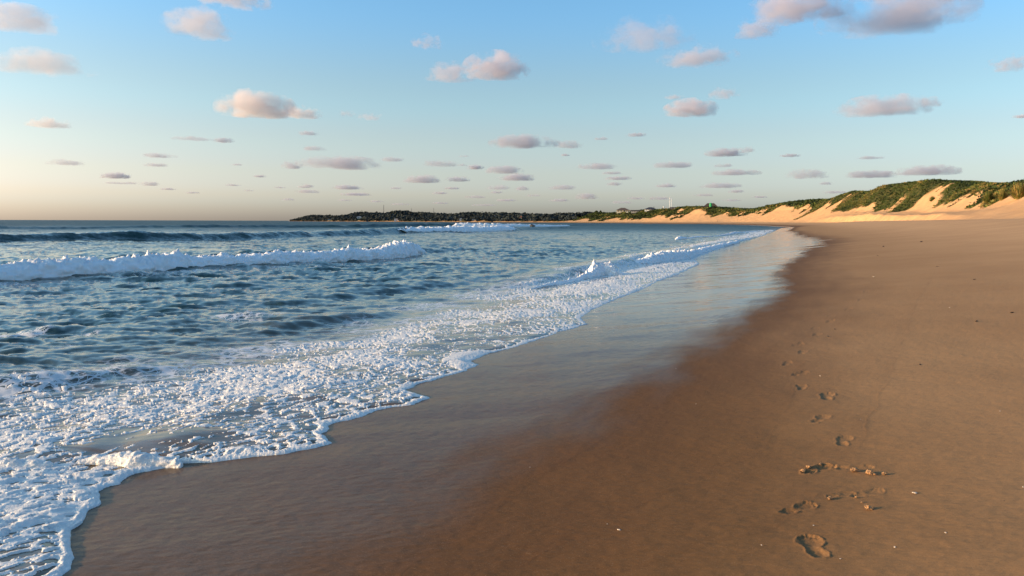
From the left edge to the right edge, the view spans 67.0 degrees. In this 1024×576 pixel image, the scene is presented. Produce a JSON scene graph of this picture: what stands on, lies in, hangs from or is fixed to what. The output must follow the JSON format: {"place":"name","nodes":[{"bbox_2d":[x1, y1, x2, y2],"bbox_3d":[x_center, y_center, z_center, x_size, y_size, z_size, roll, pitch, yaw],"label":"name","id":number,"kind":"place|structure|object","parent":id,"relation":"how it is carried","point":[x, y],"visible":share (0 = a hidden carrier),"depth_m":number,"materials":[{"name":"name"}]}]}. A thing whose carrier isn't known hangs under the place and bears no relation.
{"place":"outdoors","nodes":[
{"label":"outdoors","id":0,"kind":"place"},
{"bbox_2d":[0,220,782,575],"bbox_3d":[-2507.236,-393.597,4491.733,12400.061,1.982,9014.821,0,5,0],"label":"sea","id":1,"kind":"structure","parent":0,"point":[96,332],"depth_m":20.22,"materials":[{"name":"liquid"}]},
{"bbox_2d":[0,240,425,279],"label":"breaking wave","id":2,"kind":"object","parent":1,"relation":"on","point":[30,269],"visible":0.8,"depth_m":33.17,"materials":[{"name":"white liquid"}]},
{"bbox_2d":[0,230,775,575],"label":"swash foam","id":3,"kind":"object","parent":1,"relation":"on","point":[22,510],"visible":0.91,"depth_m":8.50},
{"bbox_2d":[0,456,52,467],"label":"foam bore","id":4,"kind":"object","parent":3,"relation":"on","point":[5,461],"visible":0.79,"depth_m":6.36,"materials":[{"name":"white liquid"}]},
{"bbox_2d":[530,259,627,288],"bbox_3d":[2.087,-0.470,27.605,1.680,0.907,7.579,4,6,35],"label":"wave splash","id":5,"kind":"object","parent":3,"relation":"on","point":[595,269],"visible":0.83,"depth_m":29.66,"materials":[{"name":"white liquid"}]},
{"bbox_2d":[398,225,516,231],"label":"breaking wave","id":6,"kind":"object","parent":1,"relation":"on","point":[463,228],"visible":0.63,"depth_m":143.68,"materials":[{"name":"white liquid"}]},
{"bbox_2d":[453,222,569,226],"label":"breaking wave","id":7,"kind":"object","parent":1,"relation":"on","point":[467,224],"visible":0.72,"depth_m":276.49,"materials":[{"name":"white liquid"}]},
{"bbox_2d":[629,240,739,263],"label":"breaking wave","id":8,"kind":"object","parent":1,"relation":"on","point":[664,256],"visible":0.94,"depth_m":41.78,"materials":[{"name":"white liquid"}]},
{"bbox_2d":[675,230,759,239],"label":"breaking wave","id":9,"kind":"object","parent":1,"relation":"on","point":[683,238],"visible":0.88,"depth_m":109.39,"materials":[{"name":"white liquid"}]},
{"bbox_2d":[0,0,1023,220],"label":"sky","id":10,"kind":"structure","parent":0,"point":[201,110],"materials":[{"name":"blue"}]},
{"bbox_2d":[63,234,1023,575],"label":"beach","id":11,"kind":"structure","parent":0,"point":[661,428],"depth_m":5.71,"materials":[{"name":"brown sand"}]},
{"bbox_2d":[76,450,182,467],"bbox_3d":[-3.145,1.427,6.413,0.938,0.161,0.218,1,5,12],"label":"foam bore","id":12,"kind":"object","parent":11,"relation":"on","point":[128,459],"visible":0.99,"depth_m":6.36,"materials":[{"name":"white liquid"}]},
{"bbox_2d":[778,361,795,365],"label":"footprint","id":13,"kind":"object","parent":11,"relation":"on","point":[784,363],"visible":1,"depth_m":8.86},
{"bbox_2d":[788,343,806,345],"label":"footprint","id":14,"kind":"object","parent":11,"relation":"on","point":[797,344],"visible":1,"depth_m":10.17},
{"bbox_2d":[772,499,823,515],"bbox_3d":[1.615,1.237,4.341,0.344,0.026,0.201,-3,6,-30],"label":"footprint","id":15,"kind":"object","parent":11,"relation":"on","point":[802,507],"visible":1,"depth_m":4.35},
{"bbox_2d":[788,371,812,375],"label":"footprint","id":16,"kind":"object","parent":11,"relation":"on","point":[799,373],"visible":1,"depth_m":8.22},
{"bbox_2d":[791,384,811,390],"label":"footprint","id":17,"kind":"object","parent":11,"relation":"on","point":[799,387],"visible":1,"depth_m":7.52},
{"bbox_2d":[794,350,809,353],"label":"footprint","id":18,"kind":"object","parent":11,"relation":"on","point":[802,351],"visible":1,"depth_m":9.54},
{"bbox_2d":[788,531,838,560],"bbox_3d":[1.486,1.273,3.831,0.225,0.025,0.380,0,5,0],"label":"footprint","id":19,"kind":"object","parent":11,"relation":"on","point":[812,545],"visible":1,"depth_m":3.82},
{"bbox_2d":[808,333,822,335],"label":"footprint","id":20,"kind":"object","parent":11,"relation":"on","point":[818,334],"visible":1,"depth_m":10.91},
{"bbox_2d":[795,462,836,475],"bbox_3d":[1.964,1.174,5.009,0.229,0.036,0.325,3,6,28],"label":"footprint","id":21,"kind":"object","parent":11,"relation":"on","point":[816,469],"visible":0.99,"depth_m":5.00},
{"bbox_2d":[805,414,834,422],"bbox_3d":[2.496,1.055,6.252,0.204,0.022,0.347,4,6,35],"label":"footprint","id":22,"kind":"object","parent":11,"relation":"on","point":[818,418],"visible":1,"depth_m":6.25},
{"bbox_2d":[812,392,840,400],"bbox_3d":[2.865,0.984,7.041,0.245,0.022,0.378,2,5,23],"label":"footprint","id":23,"kind":"object","parent":11,"relation":"on","point":[835,396],"visible":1,"depth_m":7.05},
{"bbox_2d":[822,490,847,498],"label":"footprint","id":24,"kind":"object","parent":11,"relation":"on","point":[835,494],"visible":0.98,"depth_m":4.52},
{"bbox_2d":[828,435,858,446],"bbox_3d":[2.389,1.101,5.584,0.203,0.023,0.328,2,5,25],"label":"footprint","id":25,"kind":"object","parent":11,"relation":"on","point":[844,440],"visible":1,"depth_m":5.58},
{"bbox_2d":[824,463,881,472],"bbox_3d":[2.188,1.160,4.971,0.338,0.047,0.191,2,5,24],"label":"footprint","id":26,"kind":"object","parent":11,"relation":"on","point":[861,468],"visible":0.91,"depth_m":4.98},
{"bbox_2d":[843,486,890,498],"bbox_3d":[2.067,1.193,4.492,0.310,0.029,0.184,-1,5,-17],"label":"footprint","id":27,"kind":"object","parent":11,"relation":"on","point":[872,492],"visible":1,"depth_m":4.50},
{"bbox_2d":[864,505,873,509],"bbox_3d":[1.954,1.201,4.234,0.044,0.023,0.037,0,5,0],"label":"sand clod","id":28,"kind":"object","parent":11,"relation":"on","point":[868,507],"visible":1,"depth_m":4.22,"materials":[{"name":"beige sand"}]},
{"bbox_2d":[866,470,872,474],"bbox_3d":[2.227,1.145,4.820,0.044,0.025,0.057,0,5,0],"label":"sand clod","id":29,"kind":"object","parent":11,"relation":"on","point":[869,472],"visible":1,"depth_m":4.80,"materials":[{"name":"beige sand"}]},
{"bbox_2d":[327,180,1023,257],"bbox_3d":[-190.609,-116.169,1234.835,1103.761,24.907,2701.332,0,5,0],"label":"dunes","id":30,"kind":"structure","parent":0,"point":[919,220],"depth_m":168.51,"materials":[{"name":"beige sand"}]},
{"bbox_2d":[290,210,592,221],"bbox_3d":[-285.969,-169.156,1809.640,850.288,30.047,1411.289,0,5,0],"label":"headland wood","id":31,"kind":"object","parent":30,"relation":"on","point":[400,215],"visible":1,"depth_m":1562.04,"materials":[{"name":"green plant"}]},
{"bbox_2d":[617,208,627,212],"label":"house","id":32,"kind":"structure","parent":30,"relation":"on","point":[619,210],"depth_m":1037.39,"materials":[{"name":"white paint"}]},
{"bbox_2d":[533,198,824,221],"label":"dune scrub","id":33,"kind":"object","parent":30,"relation":"on","point":[599,216],"visible":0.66,"depth_m":865.90,"materials":[{"name":"green plant"}]},
{"bbox_2d":[794,178,1023,219],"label":"dune scrub","id":34,"kind":"object","parent":30,"relation":"on","point":[967,184],"visible":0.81,"depth_m":351.41,"materials":[{"name":"green plant"}]},
{"bbox_2d":[980,190,993,202],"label":"grass tussock","id":35,"kind":"object","parent":30,"relation":"on","point":[987,197],"depth_m":199.30,"materials":[{"name":"green plant"}]},
{"bbox_2d":[966,182,1008,204],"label":"dune grass","id":36,"kind":"structure","parent":30,"relation":"on","point":[971,192],"depth_m":258.92,"materials":[{"name":"green plant"}]},
{"bbox_2d":[997,189,1007,199],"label":"grass tussock","id":37,"kind":"object","parent":30,"relation":"on","point":[1002,195],"depth_m":185.41,"materials":[{"name":"green plant"}]},
{"bbox_2d":[1007,181,1023,198],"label":"grass tussock","id":38,"kind":"object","parent":30,"relation":"on","point":[1016,191],"depth_m":160.69,"materials":[{"name":"yellow plant"}]}
]}

